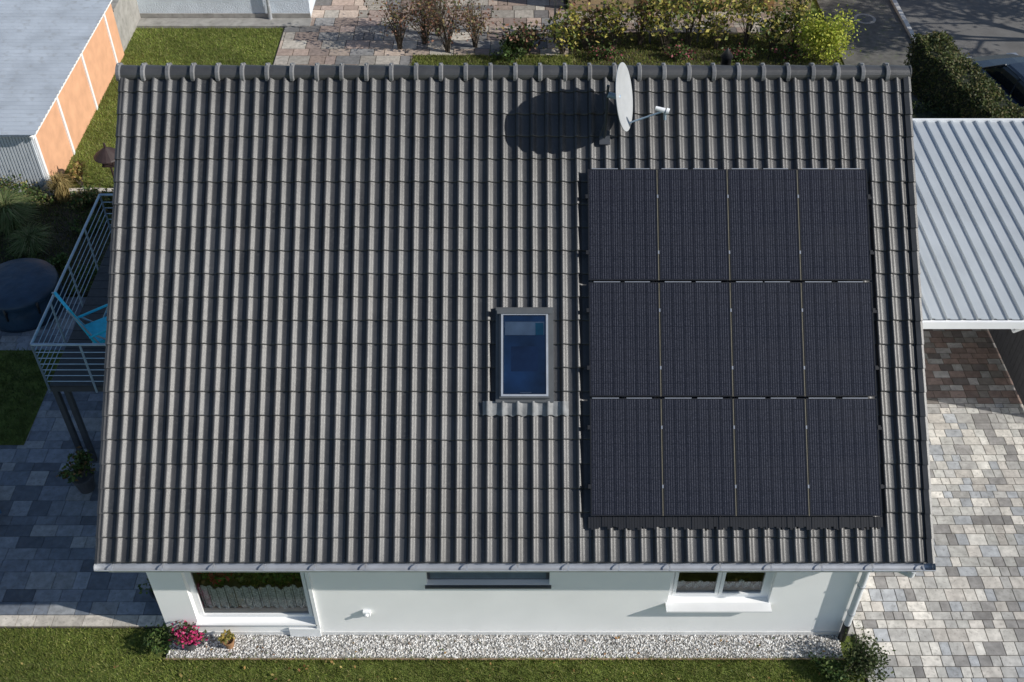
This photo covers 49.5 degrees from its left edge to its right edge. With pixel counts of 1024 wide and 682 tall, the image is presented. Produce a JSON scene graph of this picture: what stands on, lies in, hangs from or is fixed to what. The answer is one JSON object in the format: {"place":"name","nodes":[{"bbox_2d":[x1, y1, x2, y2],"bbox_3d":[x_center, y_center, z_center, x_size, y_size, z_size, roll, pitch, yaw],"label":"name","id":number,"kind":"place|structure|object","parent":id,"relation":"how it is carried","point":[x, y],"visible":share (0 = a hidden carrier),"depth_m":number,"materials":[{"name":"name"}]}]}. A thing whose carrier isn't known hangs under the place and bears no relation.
{"place":"outdoors","nodes":[
{"label":"outdoors","id":0,"kind":"place"},
{"bbox_2d":[0,347,63,444],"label":"side lawn","id":1,"kind":"structure","parent":0,"point":[23,388],"depth_m":22.21,"materials":[{"name":"green plant"}]},
{"bbox_2d":[0,393,159,628],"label":"patio bed","id":2,"kind":"object","parent":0,"point":[83,589],"visible":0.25,"depth_m":18.29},
{"bbox_2d":[0,615,164,626],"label":"patio edge stones","id":3,"kind":"object","parent":2,"relation":"on","point":[74,620],"visible":0.94,"depth_m":18.37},
{"bbox_2d":[0,297,161,614],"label":"patio paving","id":4,"kind":"structure","parent":0,"point":[70,572],"depth_m":19.81,"materials":[{"name":"stone"}]},
{"bbox_2d":[0,258,64,332],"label":"hot tub","id":5,"kind":"object","parent":4,"relation":"on","point":[28,286],"visible":0.96,"depth_m":23.40,"materials":[{"name":"grey plastic"}]},
{"bbox_2d":[30,194,112,461],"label":"balcony","id":6,"kind":"structure","parent":4,"relation":"on","point":[80,367],"depth_m":20.02,"materials":[{"name":"metal"}]},
{"bbox_2d":[52,291,107,342],"bbox_3d":[-7.359,-0.334,19.564,0.887,1.467,0.673,-30,51,-28],"label":"garden chair","id":7,"kind":"object","parent":6,"relation":"on","point":[95,331],"visible":0.49,"depth_m":19.66,"materials":[{"name":"teal fabric"}]},
{"bbox_2d":[56,446,95,493],"bbox_3d":[-7.860,2.399,20.127,0.596,0.841,0.771,15,45,16],"label":"potted shrub","id":8,"kind":"object","parent":4,"relation":"on","point":[81,477],"visible":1,"depth_m":20.08,"materials":[{"name":"green plant"}]},
{"bbox_2d":[138,578,157,602],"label":"potted shrub","id":9,"kind":"object","parent":4,"relation":"on","point":[151,593],"visible":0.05,"depth_m":18.33,"materials":[{"name":"green plant"}]},
{"bbox_2d":[93,143,114,177],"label":"bird house","id":10,"kind":"structure","parent":0,"point":[104,156],"depth_m":26.48,"materials":[{"name":"brown wood"}]},
{"bbox_2d":[63,25,283,188],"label":"back lawn","id":11,"kind":"structure","parent":0,"point":[201,46],"depth_m":32.09,"materials":[{"name":"green plant"}]},
{"bbox_2d":[66,156,88,187],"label":"perennial plant","id":12,"kind":"object","parent":11,"relation":"on","point":[78,171],"visible":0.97,"depth_m":26.88,"materials":[{"name":"yellow plant"}]},
{"bbox_2d":[137,18,311,27],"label":"back footpath","id":13,"kind":"structure","parent":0,"point":[216,22],"depth_m":33.44,"materials":[{"name":"concrete"}]},
{"bbox_2d":[0,626,864,681],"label":"front lawn","id":14,"kind":"structure","parent":0,"point":[71,654],"depth_m":17.77,"materials":[{"name":"green plant"}]},
{"bbox_2d":[142,619,173,656],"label":"corner shrub","id":15,"kind":"object","parent":14,"relation":"on","point":[155,641],"visible":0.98,"depth_m":17.85,"materials":[{"name":"green plant"}]},
{"bbox_2d":[808,652,852,681],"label":"corner shrub","id":16,"kind":"object","parent":14,"relation":"on","point":[833,667],"visible":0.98,"depth_m":17.52,"materials":[{"name":"green plant"}]},
{"bbox_2d":[828,628,895,681],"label":"corner shrub","id":17,"kind":"object","parent":14,"relation":"on","point":[859,652],"visible":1,"depth_m":17.43,"materials":[{"name":"green plant"}]},
{"bbox_2d":[65,0,865,681],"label":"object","id":18,"kind":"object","parent":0,"point":[161,656],"depth_m":18.24,"materials":[{"name":"green plant"}]},
{"bbox_2d":[0,194,111,295],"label":"planting bed","id":19,"kind":"object","parent":18,"relation":"on","point":[61,218],"visible":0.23,"depth_m":25.86,"materials":[{"name":"green plant"}]},
{"bbox_2d":[0,175,29,196],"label":"perennial plant","id":20,"kind":"object","parent":19,"relation":"on","point":[5,185],"visible":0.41,"depth_m":26.55,"materials":[{"name":"green plant"}]},
{"bbox_2d":[0,186,45,238],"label":"ornamental grass","id":21,"kind":"object","parent":19,"relation":"on","point":[12,209],"depth_m":25.41,"materials":[{"name":"green plant"}]},
{"bbox_2d":[5,242,44,258],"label":"ground cover","id":22,"kind":"object","parent":19,"relation":"on","point":[20,256],"visible":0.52,"depth_m":25.19,"materials":[{"name":"green plant"}]},
{"bbox_2d":[1,221,55,257],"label":"ornamental grass","id":23,"kind":"object","parent":19,"relation":"on","point":[29,238],"depth_m":25.12,"materials":[{"name":"green plant"}]},
{"bbox_2d":[14,174,60,210],"bbox_3d":[-11.358,-3.443,26.458,1.042,0.737,1.300,0,43,0],"label":"perennial plant","id":24,"kind":"object","parent":19,"relation":"on","point":[39,193],"visible":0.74,"depth_m":26.51,"materials":[{"name":"green plant"}]},
{"bbox_2d":[36,252,70,270],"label":"ground cover","id":25,"kind":"object","parent":19,"relation":"on","point":[60,260],"visible":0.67,"depth_m":24.95,"materials":[{"name":"green plant"}]},
{"bbox_2d":[40,170,77,202],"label":"ornamental grass","id":26,"kind":"object","parent":19,"relation":"on","point":[59,185],"depth_m":26.56,"materials":[{"name":"beige plant"}]},
{"bbox_2d":[67,260,99,294],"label":"ground cover","id":27,"kind":"object","parent":19,"relation":"on","point":[85,275],"visible":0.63,"depth_m":24.55,"materials":[{"name":"green plant"}]},
{"bbox_2d":[64,184,103,210],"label":"perennial plant","id":28,"kind":"object","parent":19,"relation":"on","point":[87,197],"visible":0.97,"depth_m":26.53,"materials":[{"name":"green plant"}]},
{"bbox_2d":[70,211,111,235],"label":"ground cover","id":29,"kind":"object","parent":19,"relation":"on","point":[79,230],"visible":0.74,"depth_m":25.94,"materials":[{"name":"green plant"}]},
{"bbox_2d":[96,188,112,210],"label":"perennial plant","id":30,"kind":"object","parent":19,"relation":"on","point":[107,198],"visible":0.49,"depth_m":26.51,"materials":[{"name":"green plant"}]},
{"bbox_2d":[0,0,123,195],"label":"garage","id":31,"kind":"structure","parent":18,"relation":"on","point":[60,60],"depth_m":28.32,"materials":[{"name":"orange painted plaster"},{"name":"sheet metal"},{"name":"white trim"}]},
{"bbox_2d":[111,0,140,50],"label":"concrete garden wall","id":32,"kind":"structure","parent":18,"relation":"on","point":[127,15],"depth_m":32.34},
{"bbox_2d":[137,0,314,14],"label":"walls","id":33,"kind":"structure","parent":18,"relation":"on","point":[221,6],"depth_m":33.44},
{"bbox_2d":[140,0,310,19],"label":"plinth and downpipe","id":34,"kind":"structure","parent":33,"relation":"attached to","point":[270,15],"depth_m":33.61,"materials":[{"name":"concrete"}]},
{"bbox_2d":[163,658,843,659],"bbox_3d":[-0.110,5.134,17.885,11.000,0.055,0.020,0,43,0],"label":"edging strip","id":35,"kind":"object","parent":18,"relation":"on","point":[492,658],"visible":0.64,"depth_m":17.87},
{"bbox_2d":[166,634,842,657],"bbox_3d":[-0.114,4.956,18.045,10.932,0.094,0.476,0,43,0],"label":"gravel strip","id":36,"kind":"object","parent":18,"relation":"on","point":[532,646],"visible":0.98,"depth_m":18.03,"materials":[{"name":"gravel"}]},
{"bbox_2d":[169,620,208,650],"bbox_3d":[-5.219,4.755,17.869,0.610,0.530,0.505,-20,47,-20],"label":"flowering shrub","id":37,"kind":"object","parent":36,"relation":"on","point":[190,638],"visible":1,"depth_m":17.80,"materials":[{"name":"pink plant"}]},
{"bbox_2d":[218,629,234,648],"bbox_3d":[-4.600,4.819,17.905,0.259,0.387,0.271,30,51,28],"label":"flower pot","id":38,"kind":"object","parent":36,"relation":"on","point":[227,640],"visible":1,"depth_m":17.86,"materials":[{"name":"ceramic"}]},
{"bbox_2d":[289,572,321,636],"bbox_3d":[-3.365,3.982,17.391,0.510,2.350,0.042,0,43,0],"label":"window frame","id":39,"kind":"object","parent":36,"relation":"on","point":[304,632],"depth_m":18.02,"materials":[{"name":"plastic"}]},
{"bbox_2d":[174,632,839,634],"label":"plinth","id":40,"kind":"structure","parent":36,"relation":"on","point":[542,633],"depth_m":18.16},
{"bbox_2d":[838,622,850,641],"bbox_3d":[5.390,4.708,18.006,0.124,0.450,0.124,0,43,0],"label":"standpipe","id":41,"kind":"object","parent":36,"relation":"on","point":[842,635],"visible":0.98,"depth_m":17.97,"materials":[{"name":"black metal"}]},
{"bbox_2d":[411,32,842,65],"bbox_3d":[2.281,-6.149,29.784,14.483,0.157,8.886,0,43,0],"label":"garden bed","id":42,"kind":"object","parent":18,"relation":"on","point":[647,53],"visible":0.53,"depth_m":31.99,"materials":[{"name":"green plant"}]},
{"bbox_2d":[489,29,536,62],"bbox_3d":[0.021,-8.399,31.636,1.380,0.843,1.199,0,43,0],"label":"garden shrub","id":43,"kind":"object","parent":42,"relation":"on","point":[508,49],"visible":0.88,"depth_m":31.62,"materials":[{"name":"green plant"}]},
{"bbox_2d":[558,0,615,53],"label":"garden shrub","id":44,"kind":"object","parent":42,"relation":"on","point":[585,21],"visible":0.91,"depth_m":31.59,"materials":[{"name":"green plant"}]},
{"bbox_2d":[582,41,625,59],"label":"perennial plant","id":45,"kind":"object","parent":42,"relation":"on","point":[606,52],"visible":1,"depth_m":31.71,"materials":[{"name":"green plant"}]},
{"bbox_2d":[585,0,642,49],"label":"garden shrub","id":46,"kind":"object","parent":42,"relation":"on","point":[616,25],"visible":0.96,"depth_m":31.55,"materials":[{"name":"green plant"}]},
{"bbox_2d":[622,0,668,44],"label":"garden shrub","id":47,"kind":"object","parent":42,"relation":"on","point":[641,13],"visible":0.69,"depth_m":31.69,"materials":[{"name":"green plant"}]},
{"bbox_2d":[639,0,697,51],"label":"garden shrub","id":48,"kind":"object","parent":42,"relation":"on","point":[665,17],"visible":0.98,"depth_m":31.37,"materials":[{"name":"green plant"}]},
{"bbox_2d":[553,0,801,42],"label":"vine trellis","id":49,"kind":"object","parent":42,"relation":"on","point":[697,39],"visible":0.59,"depth_m":32.25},
{"bbox_2d":[663,39,696,60],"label":"perennial plant","id":50,"kind":"object","parent":42,"relation":"on","point":[680,52],"visible":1,"depth_m":31.68,"materials":[{"name":"green plant"}]},
{"bbox_2d":[657,0,720,46],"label":"garden shrub","id":51,"kind":"object","parent":42,"relation":"on","point":[694,9],"visible":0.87,"depth_m":31.65,"materials":[{"name":"green plant"}]},
{"bbox_2d":[693,0,755,49],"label":"garden shrub","id":52,"kind":"object","parent":42,"relation":"on","point":[718,28],"visible":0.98,"depth_m":31.62,"materials":[{"name":"green plant"}]},
{"bbox_2d":[717,43,757,60],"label":"perennial plant","id":53,"kind":"object","parent":42,"relation":"on","point":[749,52],"visible":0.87,"depth_m":31.64,"materials":[{"name":"green plant"}]},
{"bbox_2d":[728,0,774,46],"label":"garden shrub","id":54,"kind":"object","parent":42,"relation":"on","point":[757,6],"visible":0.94,"depth_m":31.65,"materials":[{"name":"green plant"}]},
{"bbox_2d":[747,0,816,51],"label":"garden shrub","id":55,"kind":"object","parent":42,"relation":"on","point":[775,32],"visible":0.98,"depth_m":31.59,"materials":[{"name":"green plant"}]},
{"bbox_2d":[761,39,807,61],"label":"perennial plant","id":56,"kind":"object","parent":42,"relation":"on","point":[788,51],"visible":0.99,"depth_m":31.65,"materials":[{"name":"green plant"}]},
{"bbox_2d":[771,0,816,46],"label":"garden shrub","id":57,"kind":"object","parent":42,"relation":"on","point":[801,7],"visible":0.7,"depth_m":31.68,"materials":[{"name":"green plant"}]},
{"bbox_2d":[787,4,865,63],"bbox_3d":[8.839,-8.640,31.270,1.993,1.743,1.990,-18,46,-18],"label":"golden shrub","id":58,"kind":"object","parent":42,"relation":"on","point":[820,35],"visible":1,"depth_m":31.13,"materials":[{"name":"green plant"}]},
{"bbox_2d":[568,0,811,10],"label":"walls","id":59,"kind":"structure","parent":18,"relation":"on","point":[593,3],"depth_m":33.93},
{"bbox_2d":[641,0,773,10],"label":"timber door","id":60,"kind":"structure","parent":59,"relation":"attached to","point":[771,3],"depth_m":33.87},
{"bbox_2d":[890,0,916,41],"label":"kerb","id":61,"kind":"structure","parent":18,"relation":"on","point":[902,17],"depth_m":33.54,"materials":[{"name":"concrete"}]},
{"bbox_2d":[903,30,1023,117],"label":"trimmed hedge","id":62,"kind":"object","parent":18,"relation":"on","point":[945,73],"visible":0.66,"depth_m":28.90,"materials":[{"name":"green plant"}]},
{"bbox_2d":[146,572,861,631],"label":"walls","id":63,"kind":"structure","parent":0,"point":[613,601],"depth_m":17.65,"materials":[{"name":"white paint"}]},
{"bbox_2d":[184,572,315,625],"bbox_3d":[-4.130,3.789,17.395,1.960,1.975,0.303,0,43,0],"label":"patio window","id":64,"kind":"structure","parent":63,"relation":"attached to","point":[270,590],"depth_m":17.93,"materials":[{"name":"white plastic"}]},
{"bbox_2d":[198,572,764,606],"bbox_3d":[-0.110,2.720,18.365,10.400,2.850,2.500,0,43,0],"label":"interior","id":65,"kind":"object","parent":63,"relation":"in","point":[731,577],"depth_m":18.89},
{"bbox_2d":[195,572,232,602],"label":"red indoor plant","id":66,"kind":"object","parent":65,"relation":"on","point":[218,579],"visible":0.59,"depth_m":17.68,"materials":[{"name":"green plant"}]},
{"bbox_2d":[230,572,270,604],"bbox_3d":[-4.185,4.008,18.101,0.788,1.142,0.380,0,43,0],"label":"indoor plant","id":67,"kind":"object","parent":65,"relation":"on","point":[254,579],"visible":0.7,"depth_m":17.83,"materials":[{"name":"green plant"}]},
{"bbox_2d":[264,572,300,592],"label":"indoor plant","id":68,"kind":"object","parent":65,"relation":"on","point":[282,579],"visible":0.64,"depth_m":17.82,"materials":[{"name":"green plant"}]},
{"bbox_2d":[425,572,550,588],"bbox_3d":[-0.370,3.475,17.029,1.960,0.815,0.220,0,43,0],"label":"roller window","id":69,"kind":"structure","parent":63,"relation":"attached to","point":[487,575],"depth_m":17.21,"materials":[{"name":"grey glass"}]},
{"bbox_2d":[94,563,935,626],"bbox_3d":[0.040,0.064,20.944,12.084,2.279,11.737,0,43,0],"label":"gutter and downspout","id":70,"kind":"object","parent":63,"relation":"attached to","point":[909,570],"visible":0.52,"depth_m":16.04,"materials":[{"name":"metal"}]},
{"bbox_2d":[129,79,900,558],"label":"roof deck","id":71,"kind":"structure","parent":63,"relation":"attached to","point":[439,315],"depth_m":16.54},
{"bbox_2d":[99,76,926,563],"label":"roof tiles","id":72,"kind":"object","parent":71,"relation":"on","point":[501,166],"visible":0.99,"depth_m":16.47,"materials":[{"name":"tile"}]},
{"bbox_2d":[585,168,658,280],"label":"solar panel","id":73,"kind":"object","parent":72,"relation":"on","point":[623,243],"visible":1,"depth_m":16.53,"materials":[{"name":"glass"}]},
{"bbox_2d":[657,168,729,280],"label":"solar panel","id":74,"kind":"object","parent":72,"relation":"on","point":[693,225],"visible":1,"depth_m":16.53,"materials":[{"name":"glass"}]},
{"bbox_2d":[727,168,800,280],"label":"solar panel","id":75,"kind":"object","parent":72,"relation":"on","point":[764,231],"visible":1,"depth_m":16.53,"materials":[{"name":"glass"}]},
{"bbox_2d":[797,168,872,280],"bbox_3d":[4.817,-1.739,16.541,1.069,1.107,1.340,0,43,0],"label":"solar panel","id":76,"kind":"object","parent":72,"relation":"on","point":[834,226],"visible":1,"depth_m":16.53,"materials":[{"name":"glass"}]},
{"bbox_2d":[801,281,877,396],"bbox_3d":[4.817,-0.032,16.310,1.069,1.107,1.340,0,43,0],"label":"solar panel","id":77,"kind":"object","parent":72,"relation":"on","point":[838,341],"visible":1,"depth_m":16.30,"materials":[{"name":"glass"}]},
{"bbox_2d":[115,62,911,80],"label":"ridge tiles","id":78,"kind":"object","parent":71,"relation":"attached to","point":[514,72],"visible":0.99,"depth_m":16.90,"materials":[{"name":"tile"}]},
{"bbox_2d":[94,76,934,563],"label":"verge tiles","id":79,"kind":"object","parent":71,"relation":"on","point":[924,434],"visible":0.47,"depth_m":16.41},
{"bbox_2d":[496,307,553,402],"bbox_3d":[0.185,0.188,16.345,0.850,0.999,1.149,0,43,0],"label":"roof window","id":80,"kind":"structure","parent":71,"relation":"in","point":[524,358],"depth_m":16.31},
{"bbox_2d":[483,401,568,415],"bbox_3d":[0.200,0.992,16.234,1.260,0.189,0.193,0,43,0],"label":"apron flashing","id":81,"kind":"object","parent":71,"relation":"attached to","point":[532,408],"visible":1,"depth_m":16.25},
{"bbox_2d":[587,281,660,396],"bbox_3d":[1.641,-0.032,16.310,1.087,1.107,1.340,0,43,0],"label":"solar panel","id":82,"kind":"object","parent":71,"relation":"on","point":[624,342],"visible":1,"depth_m":16.30,"materials":[{"name":"glass"}]},
{"bbox_2d":[588,398,663,515],"bbox_3d":[1.641,1.674,16.080,1.087,1.107,1.340,0,43,0],"label":"solar panel","id":83,"kind":"object","parent":71,"relation":"on","point":[626,471],"visible":1,"depth_m":16.07,"materials":[{"name":"glass"}]},
{"bbox_2d":[599,62,669,144],"bbox_3d":[1.761,-3.463,16.413,0.883,1.320,0.855,-17,46,-18],"label":"satellite dish","id":84,"kind":"object","parent":71,"relation":"on","point":[622,95],"visible":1,"depth_m":16.41,"materials":[{"name":"metal"}]},
{"bbox_2d":[659,281,732,396],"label":"solar panel","id":85,"kind":"object","parent":71,"relation":"on","point":[696,338],"visible":1,"depth_m":16.30,"materials":[{"name":"glass"}]},
{"bbox_2d":[661,398,736,515],"bbox_3d":[2.709,1.674,16.080,1.052,1.107,1.340,0,43,0],"label":"solar panel","id":86,"kind":"object","parent":71,"relation":"on","point":[698,452],"visible":1,"depth_m":16.07,"materials":[{"name":"glass"}]},
{"bbox_2d":[588,517,882,529],"bbox_3d":[3.221,2.629,16.009,4.241,0.146,0.167,0,43,0],"label":"array base strip","id":87,"kind":"object","parent":71,"relation":"on","point":[745,523],"visible":1,"depth_m":16.00,"materials":[{"name":"black metal"}]},
{"bbox_2d":[730,281,804,396],"bbox_3d":[3.759,-0.032,16.310,1.052,1.107,1.340,0,43,0],"label":"solar panel","id":88,"kind":"object","parent":71,"relation":"on","point":[767,339],"visible":1,"depth_m":16.30,"materials":[{"name":"glass"}]},
{"bbox_2d":[733,398,809,515],"bbox_3d":[3.759,1.674,16.080,1.052,1.107,1.340,0,43,0],"label":"solar panel","id":89,"kind":"object","parent":71,"relation":"on","point":[771,459],"visible":1,"depth_m":16.07,"materials":[{"name":"glass"}]},
{"bbox_2d":[805,398,882,515],"bbox_3d":[4.817,1.674,16.080,1.069,1.107,1.340,0,43,0],"label":"solar panel","id":90,"kind":"object","parent":71,"relation":"on","point":[843,457],"visible":1,"depth_m":16.07,"materials":[{"name":"glass"}]},
{"bbox_2d":[665,572,773,612],"bbox_3d":[3.260,3.641,17.173,1.660,1.355,0.423,0,43,0],"label":"double window","id":91,"kind":"structure","parent":63,"relation":"attached to","point":[720,583],"depth_m":17.54,"materials":[{"name":"white plastic"}]},
{"bbox_2d":[273,0,801,65],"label":"garden paving","id":92,"kind":"structure","parent":0,"point":[346,20],"depth_m":33.02,"materials":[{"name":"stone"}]},
{"bbox_2d":[358,0,425,49],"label":"autumn shrub","id":93,"kind":"object","parent":92,"relation":"on","point":[399,36],"visible":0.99,"depth_m":31.60,"materials":[{"name":"brown plant"}]},
{"bbox_2d":[398,0,446,44],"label":"autumn shrub","id":94,"kind":"object","parent":92,"relation":"on","point":[425,37],"visible":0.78,"depth_m":31.78,"materials":[{"name":"brown plant"}]},
{"bbox_2d":[409,0,455,35],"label":"autumn shrub","id":95,"kind":"object","parent":92,"relation":"on","point":[439,6],"visible":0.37,"depth_m":32.29,"materials":[{"name":"brown plant"}]},
{"bbox_2d":[412,0,475,52],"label":"autumn shrub","id":96,"kind":"object","parent":92,"relation":"on","point":[447,39],"visible":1,"depth_m":31.48,"materials":[{"name":"brown plant"}]},
{"bbox_2d":[443,0,504,47],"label":"autumn shrub","id":97,"kind":"object","parent":92,"relation":"on","point":[474,29],"visible":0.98,"depth_m":31.64,"materials":[{"name":"brown plant"}]},
{"bbox_2d":[492,17,550,54],"bbox_3d":[0.291,-8.600,31.638,1.564,1.131,1.152,-27,49,-26],"label":"garden shrub","id":98,"kind":"object","parent":92,"relation":"on","point":[526,34],"visible":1,"depth_m":31.55,"materials":[{"name":"green plant"}]},
{"bbox_2d":[536,2,595,56],"bbox_3d":[1.594,-8.931,31.552,1.563,1.733,1.706,13,45,13],"label":"garden shrub","id":99,"kind":"object","parent":92,"relation":"on","point":[559,30],"visible":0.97,"depth_m":31.48,"materials":[{"name":"green plant"}]},
{"bbox_2d":[816,0,928,108],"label":"pavement","id":100,"kind":"structure","parent":0,"point":[884,37],"depth_m":32.96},
{"bbox_2d":[854,13,875,23],"bbox_3d":[10.700,-9.774,33.660,0.660,0.015,0.660,0,43,0],"label":"manhole cover","id":101,"kind":"object","parent":100,"relation":"on","point":[869,19],"visible":0.94,"depth_m":33.65,"materials":[{"name":"metal"}]},
{"bbox_2d":[912,99,962,117],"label":"garden hedge","id":102,"kind":"object","parent":100,"relation":"on","point":[919,111],"visible":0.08,"depth_m":28.55,"materials":[{"name":"green plant"}]},
{"bbox_2d":[852,329,1023,681],"bbox_3d":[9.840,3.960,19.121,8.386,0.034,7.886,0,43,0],"label":"driveway paving","id":103,"kind":"structure","parent":0,"point":[899,638],"depth_m":19.05,"materials":[{"name":"stone"}]},
{"bbox_2d":[897,0,1023,56],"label":"road","id":104,"kind":"structure","parent":0,"point":[976,28],"depth_m":33.52,"materials":[{"name":"asphalt"}]},
{"bbox_2d":[966,52,1023,117],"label":"parked car","id":105,"kind":"object","parent":104,"relation":"on","point":[1005,71],"visible":0.46,"depth_m":28.96,"materials":[{"name":"paint"}]},
{"bbox_2d":[923,329,1021,403],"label":"carport paving","id":106,"kind":"structure","parent":0,"point":[959,378],"depth_m":22.66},
{"bbox_2d":[912,118,1023,332],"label":"carport","id":107,"kind":"object","parent":106,"relation":"on","point":[969,173],"visible":0.58,"depth_m":21.56,"materials":[{"name":"grey metal"}]},
{"bbox_2d":[988,329,1023,405],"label":"dark timber fence","id":108,"kind":"object","parent":106,"relation":"on","point":[1009,343],"visible":0.18,"depth_m":22.34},
{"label":"roof tiles","id":109,"kind":"object","parent":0,"visible":0},
{"bbox_2d":[721,48,732,64],"bbox_3d":[3.320,-4.370,17.181,0.200,0.380,0.195,0,43,0],"label":"vent cowl","id":110,"kind":"object","parent":109,"relation":"on","point":[726,56],"visible":0.83,"depth_m":17.11,"materials":[{"name":"black metal"}]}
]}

